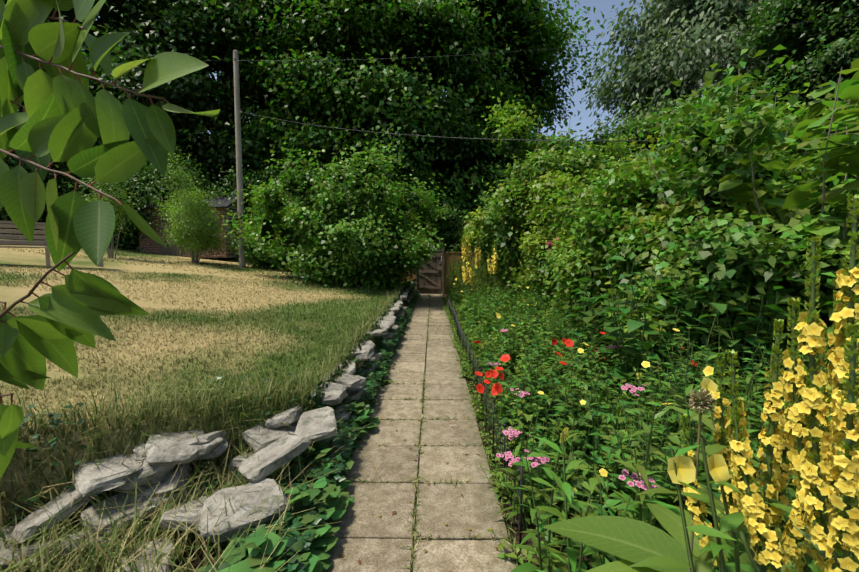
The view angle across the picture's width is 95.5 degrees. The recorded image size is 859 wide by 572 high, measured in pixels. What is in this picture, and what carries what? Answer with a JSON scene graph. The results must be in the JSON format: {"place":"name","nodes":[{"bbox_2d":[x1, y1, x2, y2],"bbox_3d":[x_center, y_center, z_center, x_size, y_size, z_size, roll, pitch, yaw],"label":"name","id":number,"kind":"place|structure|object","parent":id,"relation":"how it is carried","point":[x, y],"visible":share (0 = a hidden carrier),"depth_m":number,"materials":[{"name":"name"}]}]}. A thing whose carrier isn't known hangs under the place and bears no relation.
{"place":"outdoors","nodes":[
{"label":"outdoors","id":0,"kind":"place"},
{"bbox_2d":[0,0,219,477],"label":"leaves","id":1,"kind":"object","parent":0,"point":[68,117],"depth_m":0.62,"materials":[{"name":"green plant"}]},
{"bbox_2d":[0,10,168,403],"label":"laurel branch petioles","id":2,"kind":"object","parent":1,"relation":"attached to","point":[52,162],"visible":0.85,"depth_m":0.61,"materials":[{"name":"plant"}]},
{"bbox_2d":[209,133,456,299],"bbox_3d":[-2.942,-1.505,12.857,7.302,6.105,6.678,0,4,0],"label":"hazel bush","id":3,"kind":"object","parent":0,"point":[365,260],"depth_m":11.31,"materials":[{"name":"green plant"}]},
{"bbox_2d":[0,228,808,571],"bbox_3d":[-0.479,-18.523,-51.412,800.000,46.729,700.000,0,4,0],"label":"ground","id":4,"kind":"structure","parent":0,"point":[22,258],"depth_m":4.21,"materials":[{"name":"plant"}]},
{"bbox_2d":[0,110,89,235],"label":"tree","id":5,"kind":"object","parent":4,"relation":"on","point":[62,167],"depth_m":15.88,"materials":[{"name":"green plant"}]},
{"bbox_2d":[0,151,99,234],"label":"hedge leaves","id":6,"kind":"object","parent":5,"relation":"attached to","point":[13,165],"visible":0.02,"depth_m":15.78,"materials":[{"name":"green plant"}]},
{"bbox_2d":[0,221,103,266],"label":"garden bench","id":7,"kind":"object","parent":4,"relation":"on","point":[25,243],"visible":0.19,"depth_m":8.50,"materials":[{"name":"brown wood"}]},
{"bbox_2d":[5,4,213,147],"bbox_3d":[-22.477,-11.586,24.694,19.020,21.635,17.936,0,4,0],"label":"tree","id":8,"kind":"object","parent":4,"relation":"on","point":[97,140],"depth_m":20.46,"materials":[{"name":"green plant"}]},
{"bbox_2d":[5,0,137,145],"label":"tree leaves","id":9,"kind":"object","parent":8,"relation":"attached to","point":[71,17],"depth_m":21.38,"materials":[{"name":"green plant"}]},
{"bbox_2d":[78,176,146,257],"bbox_3d":[-9.824,-2.471,12.121,2.058,3.222,1.707,0,4,0],"label":"tree","id":10,"kind":"object","parent":4,"relation":"on","point":[112,203],"depth_m":12.01,"materials":[{"name":"green plant"}]},
{"bbox_2d":[45,154,216,253],"bbox_3d":[-12.769,-3.361,17.090,6.892,5.709,6.949,0,4,0],"label":"tree","id":11,"kind":"object","parent":4,"relation":"on","point":[144,193],"depth_m":16.19,"materials":[{"name":"green plant"}]},
{"bbox_2d":[86,168,186,249],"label":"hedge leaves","id":12,"kind":"object","parent":11,"relation":"attached to","point":[163,195],"visible":0.04,"depth_m":16.40,"materials":[{"name":"green plant"}]},
{"bbox_2d":[0,369,326,547],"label":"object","id":13,"kind":"object","parent":4,"relation":"on","point":[16,507],"visible":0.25,"depth_m":2.13,"materials":[{"name":"green plant"}]},
{"bbox_2d":[45,0,331,191],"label":"tree","id":14,"kind":"object","parent":4,"relation":"on","point":[197,93],"depth_m":19.15,"materials":[{"name":"green plant"}]},
{"bbox_2d":[139,208,249,257],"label":"shed walls","id":15,"kind":"structure","parent":4,"relation":"on","point":[147,246],"depth_m":16.24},
{"bbox_2d":[158,210,215,255],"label":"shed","id":16,"kind":"structure","parent":15,"relation":"in","point":[167,250],"depth_m":16.18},
{"bbox_2d":[141,194,251,207],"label":"shed roof","id":17,"kind":"structure","parent":15,"relation":"on","point":[222,203],"depth_m":16.38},
{"bbox_2d":[227,201,245,212],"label":"shed gables","id":18,"kind":"object","parent":15,"relation":"attached to","point":[233,208],"depth_m":16.94,"materials":[{"name":"brown wood"}]},
{"bbox_2d":[148,146,242,263],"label":"shrub","id":19,"kind":"object","parent":4,"relation":"on","point":[198,219],"depth_m":13.09,"materials":[{"name":"green plant"}]},
{"bbox_2d":[0,282,415,571],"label":"stone border","id":20,"kind":"object","parent":4,"relation":"on","point":[162,456],"visible":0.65,"depth_m":2.15,"materials":[{"name":"stone"}]},
{"bbox_2d":[233,50,245,267],"bbox_3d":[-6.778,-4.307,13.903,0.268,7.893,0.255,4,5,43],"label":"telegraph pole","id":21,"kind":"object","parent":4,"relation":"on","point":[240,199],"visible":0.9,"depth_m":13.83,"materials":[{"name":"grey wood"}]},
{"bbox_2d":[82,44,231,60],"bbox_3d":[-6.550,-5.525,8.709,0.011,4.083,10.022,0,4,-3],"label":"pole wire","id":22,"kind":"object","parent":21,"relation":"attached to","point":[151,56],"visible":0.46,"depth_m":9.10,"materials":[{"name":"black metal"}]},
{"bbox_2d":[234,15,856,60],"bbox_3d":[4.004,-7.303,11.350,22.051,0.787,0.011,1,4,12],"label":"pole wire","id":23,"kind":"object","parent":21,"relation":"attached to","point":[571,47],"visible":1,"depth_m":11.29,"materials":[{"name":"black metal"}]},
{"bbox_2d":[243,112,852,141],"bbox_3d":[0.033,-4.065,9.406,16.091,3.596,0.016,3,5,34],"label":"pole wire","id":24,"kind":"object","parent":21,"relation":"attached to","point":[468,138],"visible":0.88,"depth_m":8.78,"materials":[{"name":"black metal"}]},
{"bbox_2d":[201,157,300,262],"bbox_3d":[-8.456,-3.276,19.121,7.783,5.350,6.569,0,4,0],"label":"tree","id":25,"kind":"object","parent":4,"relation":"on","point":[245,183],"depth_m":17.74,"materials":[{"name":"green plant"}]},
{"bbox_2d":[209,173,286,223],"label":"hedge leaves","id":26,"kind":"object","parent":25,"relation":"attached to","point":[230,190],"depth_m":18.10,"materials":[{"name":"green plant"}]},
{"bbox_2d":[214,210,290,269],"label":"shrub","id":27,"kind":"object","parent":4,"relation":"on","point":[261,264],"depth_m":14.39,"materials":[{"name":"green plant"}]},
{"bbox_2d":[230,216,292,267],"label":"low shrub leaves","id":28,"kind":"object","parent":27,"relation":"attached to","point":[247,230],"visible":0.04,"depth_m":14.02,"materials":[{"name":"green plant"}]},
{"bbox_2d":[254,193,294,226],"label":"hedge","id":29,"kind":"object","parent":4,"relation":"on","point":[284,207],"depth_m":16.65,"materials":[{"name":"green plant"}]},
{"bbox_2d":[196,361,392,571],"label":"ground cover plants","id":30,"kind":"object","parent":4,"relation":"on","point":[317,560],"visible":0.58,"depth_m":1.90,"materials":[{"name":"green plant"}]},
{"bbox_2d":[202,285,419,571],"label":"ground cover plants","id":31,"kind":"object","parent":4,"relation":"on","point":[371,388],"visible":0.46,"depth_m":2.53,"materials":[{"name":"green plant"}]},
{"bbox_2d":[260,163,418,288],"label":"hazel bush leaves","id":32,"kind":"object","parent":4,"relation":"on","point":[266,227],"visible":0.04,"depth_m":11.72,"materials":[{"name":"green plant"}]},
{"bbox_2d":[254,0,547,183],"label":"beech tree leaves","id":33,"kind":"object","parent":4,"relation":"on","point":[507,37],"visible":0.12,"depth_m":20.05,"materials":[{"name":"green plant"}]},
{"bbox_2d":[209,0,616,209],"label":"beech tree","id":34,"kind":"object","parent":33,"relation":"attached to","point":[549,34],"depth_m":18.89,"materials":[{"name":"green plant"}]},
{"bbox_2d":[280,110,523,233],"bbox_3d":[-0.636,-6.198,21.795,17.469,7.620,7.990,0,4,0],"label":"bush","id":35,"kind":"object","parent":4,"relation":"on","point":[450,166],"visible":0.04,"depth_m":19.88,"materials":[{"name":"green plant"}]},
{"bbox_2d":[228,82,582,260],"bbox_3d":[-0.705,-5.823,21.587,22.431,10.607,11.857,0,4,0],"label":"tree","id":36,"kind":"object","parent":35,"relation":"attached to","point":[476,130],"depth_m":18.94,"materials":[{"name":"green plant"}]},
{"bbox_2d":[321,294,520,571],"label":"path slabs","id":37,"kind":"structure","parent":4,"relation":"on","point":[369,537],"depth_m":2.56,"materials":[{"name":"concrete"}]},
{"bbox_2d":[338,300,499,571],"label":"fallen leaves","id":38,"kind":"object","parent":37,"relation":"on","point":[359,560],"visible":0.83,"depth_m":2.21,"materials":[{"name":"brown plant"}]},
{"bbox_2d":[342,293,525,571],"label":"joint weeds","id":39,"kind":"object","parent":37,"relation":"on","point":[414,536],"depth_m":2.59,"materials":[{"name":"green plant"}]},
{"bbox_2d":[415,249,443,294],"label":"gate posts","id":40,"kind":"object","parent":4,"relation":"on","point":[442,273],"visible":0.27,"depth_m":16.53,"materials":[{"name":"brown wood"}]},
{"bbox_2d":[418,250,441,293],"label":"garden gate","id":41,"kind":"structure","parent":4,"relation":"on","point":[429,271],"depth_m":16.57,"materials":[{"name":"brown wood"}]},
{"bbox_2d":[394,242,475,293],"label":"fence panels","id":42,"kind":"object","parent":4,"relation":"on","point":[448,256],"visible":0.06,"depth_m":16.55,"materials":[{"name":"brown wood"}]},
{"bbox_2d":[427,195,494,277],"bbox_3d":[1.802,-1.863,18.829,4.317,4.691,4.281,0,4,0],"label":"tree","id":43,"kind":"object","parent":4,"relation":"on","point":[447,239],"depth_m":17.67,"materials":[{"name":"green plant"}]},
{"bbox_2d":[422,197,504,279],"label":"shrub leaves","id":44,"kind":"object","parent":4,"relation":"on","point":[434,225],"visible":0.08,"depth_m":17.40,"materials":[{"name":"green plant"}]},
{"bbox_2d":[460,208,488,264],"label":"shrub leaves","id":45,"kind":"object","parent":4,"relation":"on","point":[473,235],"visible":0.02,"depth_m":15.04,"materials":[{"name":"green plant"}]},
{"bbox_2d":[448,295,522,544],"bbox_3d":[0.509,0.825,6.612,0.055,0.522,9.264,0,4,0],"label":"garden edging","id":46,"kind":"object","parent":4,"relation":"on","point":[458,333],"visible":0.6,"depth_m":3.04,"materials":[{"name":"black metal"}]},
{"bbox_2d":[461,197,520,268],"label":"shrub leaves","id":47,"kind":"object","parent":4,"relation":"on","point":[478,220],"visible":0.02,"depth_m":11.59,"materials":[{"name":"green plant"}]},
{"bbox_2d":[460,199,522,299],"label":"shrub","id":48,"kind":"object","parent":4,"relation":"on","point":[489,241],"depth_m":11.75,"materials":[{"name":"green plant"}]},
{"bbox_2d":[480,172,521,262],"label":"accent shrub","id":49,"kind":"object","parent":4,"relation":"on","point":[490,206],"depth_m":13.79,"materials":[{"name":"green plant"}]},
{"bbox_2d":[470,91,613,302],"bbox_3d":[2.825,-2.073,9.850,3.686,5.798,3.477,0,4,0],"label":"shrub","id":50,"kind":"object","parent":4,"relation":"on","point":[585,158],"depth_m":9.53,"materials":[{"name":"green plant"}]},
{"bbox_2d":[504,108,584,274],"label":"shrub leaves","id":51,"kind":"object","parent":50,"relation":"attached to","point":[508,190],"visible":0.06,"depth_m":9.62,"materials":[{"name":"green plant"}]},
{"bbox_2d":[490,130,601,273],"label":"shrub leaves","id":52,"kind":"object","parent":4,"relation":"on","point":[509,146],"visible":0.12,"depth_m":9.73,"materials":[{"name":"green plant"}]},
{"bbox_2d":[508,160,594,310],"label":"shrub","id":53,"kind":"object","parent":4,"relation":"on","point":[531,245],"depth_m":8.46,"materials":[{"name":"green plant"}]},
{"bbox_2d":[532,197,594,321],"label":"shrub leaves","id":54,"kind":"object","parent":4,"relation":"on","point":[558,223],"depth_m":8.29,"materials":[{"name":"green plant"}]},
{"bbox_2d":[520,165,623,310],"bbox_3d":[3.916,-0.673,8.491,4.089,4.029,4.018,0,4,0],"label":"shrub","id":55,"kind":"object","parent":4,"relation":"on","point":[551,237],"depth_m":8.35,"materials":[{"name":"green plant"}]},
{"bbox_2d":[454,278,713,476],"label":"yellow flowers","id":56,"kind":"object","parent":4,"relation":"on","point":[707,370],"visible":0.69,"depth_m":1.90,"materials":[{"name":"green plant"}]},
{"bbox_2d":[478,276,694,536],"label":"flower stems","id":57,"kind":"object","parent":4,"relation":"on","point":[523,422],"visible":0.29,"depth_m":2.99,"materials":[{"name":"green plant"}]},
{"bbox_2d":[488,329,658,489],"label":"pink flowers","id":58,"kind":"object","parent":57,"relation":"attached to","point":[512,433],"visible":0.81,"depth_m":2.08,"materials":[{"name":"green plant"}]},
{"bbox_2d":[474,332,697,395],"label":"red flowers","id":59,"kind":"object","parent":57,"relation":"attached to","point":[496,388],"visible":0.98,"depth_m":3.26,"materials":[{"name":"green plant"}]},
{"bbox_2d":[523,163,676,341],"bbox_3d":[2.507,-0.299,5.833,2.310,2.923,2.591,0,4,0],"label":"shrub","id":60,"kind":"object","parent":4,"relation":"on","point":[572,262],"depth_m":5.56,"materials":[{"name":"green plant"}]},
{"bbox_2d":[584,150,615,193],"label":"shrub","id":61,"kind":"object","parent":4,"relation":"on","point":[604,163],"depth_m":13.22,"materials":[{"name":"green plant"}]},
{"bbox_2d":[351,198,858,571],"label":"yellow flowers","id":62,"kind":"object","parent":4,"relation":"on","point":[828,466],"depth_m":0.76,"materials":[{"name":"yellow plant"}]},
{"bbox_2d":[553,170,681,268],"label":"shrub","id":63,"kind":"object","parent":4,"relation":"on","point":[607,186],"depth_m":6.34,"materials":[{"name":"green plant"}]},
{"bbox_2d":[594,128,650,189],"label":"shrub","id":64,"kind":"object","parent":4,"relation":"on","point":[615,146],"depth_m":9.61,"materials":[{"name":"green plant"}]},
{"bbox_2d":[440,254,858,571],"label":"border plants","id":65,"kind":"object","parent":4,"relation":"on","point":[576,490],"visible":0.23,"depth_m":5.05,"materials":[{"name":"green plant"}]},
{"bbox_2d":[464,193,503,289],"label":"shrub","id":66,"kind":"object","parent":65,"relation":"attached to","point":[473,230],"depth_m":14.48,"materials":[{"name":"plant"}]},
{"bbox_2d":[559,377,729,484],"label":"flowers","id":67,"kind":"object","parent":65,"relation":"on","point":[717,467],"visible":0.85,"depth_m":0.87,"materials":[{"name":"yellow plant"}]},
{"bbox_2d":[550,146,791,256],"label":"shrub leaves","id":68,"kind":"object","parent":4,"relation":"on","point":[557,243],"depth_m":6.57,"materials":[{"name":"green plant"}]},
{"bbox_2d":[543,503,811,571],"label":"leaves","id":69,"kind":"object","parent":4,"relation":"on","point":[631,541],"visible":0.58,"depth_m":1.13,"materials":[{"name":"green plant"}]},
{"bbox_2d":[581,83,789,171],"bbox_3d":[12.669,-5.312,22.811,13.762,10.599,10.258,2,5,32],"label":"shrub","id":70,"kind":"object","parent":4,"relation":"on","point":[644,124],"depth_m":22.10,"materials":[{"name":"green plant"}]},
{"bbox_2d":[597,104,711,172],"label":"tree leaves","id":71,"kind":"object","parent":70,"relation":"attached to","point":[635,134],"visible":0.02,"depth_m":22.83,"materials":[{"name":"green plant"}]},
{"bbox_2d":[554,0,847,159],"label":"willow tree","id":72,"kind":"object","parent":4,"relation":"on","point":[652,69],"depth_m":29.40,"materials":[{"name":"green plant"}]},
{"bbox_2d":[684,387,719,571],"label":"seed head","id":73,"kind":"object","parent":4,"relation":"on","point":[705,397],"visible":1,"depth_m":0.99},
{"bbox_2d":[559,44,858,383],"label":"shrub","id":74,"kind":"object","parent":4,"relation":"on","point":[719,240],"depth_m":3.71,"materials":[{"name":"green plant"}]},
{"bbox_2d":[618,113,812,201],"bbox_3d":[3.933,-0.629,5.175,2.474,3.351,2.640,0,4,0],"label":"shrub","id":75,"kind":"object","parent":4,"relation":"on","point":[651,140],"depth_m":5.45,"materials":[{"name":"green plant"}]},
{"bbox_2d":[604,162,827,382],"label":"shrub leaves","id":76,"kind":"object","parent":4,"relation":"on","point":[772,211],"visible":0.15,"depth_m":4.00,"materials":[{"name":"green plant"}]},
{"bbox_2d":[631,58,858,369],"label":"sycamore saplings","id":77,"kind":"object","parent":4,"relation":"on","point":[843,150],"depth_m":3.20,"materials":[{"name":"green plant"}]},
{"bbox_2d":[697,83,839,186],"bbox_3d":[4.895,-0.865,5.941,2.427,3.722,2.693,0,4,0],"label":"shrub","id":78,"kind":"object","parent":4,"relation":"on","point":[798,117],"depth_m":5.01,"materials":[{"name":"green plant"}]},
{"bbox_2d":[689,0,858,176],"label":"tree","id":79,"kind":"object","parent":4,"relation":"on","point":[775,20],"depth_m":19.33,"materials":[{"name":"green plant"}]},
{"bbox_2d":[734,0,858,154],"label":"dark tree leaves","id":80,"kind":"object","parent":79,"relation":"attached to","point":[779,40],"visible":0.19,"depth_m":19.58,"materials":[{"name":"green plant"}]},
{"bbox_2d":[735,172,858,376],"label":"shrub","id":81,"kind":"object","parent":4,"relation":"on","point":[835,209],"visible":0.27,"depth_m":3.10,"materials":[{"name":"green plant"}]},
{"bbox_2d":[756,130,858,245],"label":"shrub","id":82,"kind":"object","parent":4,"relation":"on","point":[813,143],"depth_m":3.85,"materials":[{"name":"green plant"}]},
{"bbox_2d":[779,227,858,384],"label":"shrub leaves","id":83,"kind":"object","parent":4,"relation":"on","point":[823,289],"depth_m":3.21,"materials":[{"name":"green plant"}]},
{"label":"accent shrub","id":84,"kind":"object","parent":4,"relation":"on","visible":0},
{"bbox_2d":[544,204,661,248],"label":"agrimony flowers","id":85,"kind":"object","parent":84,"relation":"on","point":[549,243],"visible":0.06,"depth_m":7.42,"materials":[{"name":"pink plant"}]},
{"bbox_2d":[83,0,744,260],"label":"sky","id":86,"kind":"structure","parent":0,"point":[605,6],"materials":[{"name":"blue"}]},
{"bbox_2d":[448,203,488,242],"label":"shrub leaves","id":87,"kind":"object","parent":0,"point":[455,220],"visible":0.04,"depth_m":17.63,"materials":[{"name":"green plant"}]},
{"bbox_2d":[540,206,624,276],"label":"shrub leaves","id":88,"kind":"object","parent":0,"point":[552,258],"depth_m":8.24,"materials":[{"name":"green plant"}]},
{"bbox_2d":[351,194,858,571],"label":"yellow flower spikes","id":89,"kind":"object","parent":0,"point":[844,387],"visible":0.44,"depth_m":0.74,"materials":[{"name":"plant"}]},
{"bbox_2d":[585,124,786,291],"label":"shrub leaves","id":90,"kind":"object","parent":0,"point":[706,198],"visible":0.04,"depth_m":4.06,"materials":[{"name":"green plant"}]},
{"bbox_2d":[793,245,856,320],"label":"shrub leaves","id":91,"kind":"object","parent":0,"point":[832,269],"visible":0.1,"depth_m":3.02,"materials":[{"name":"green plant"}]}
]}

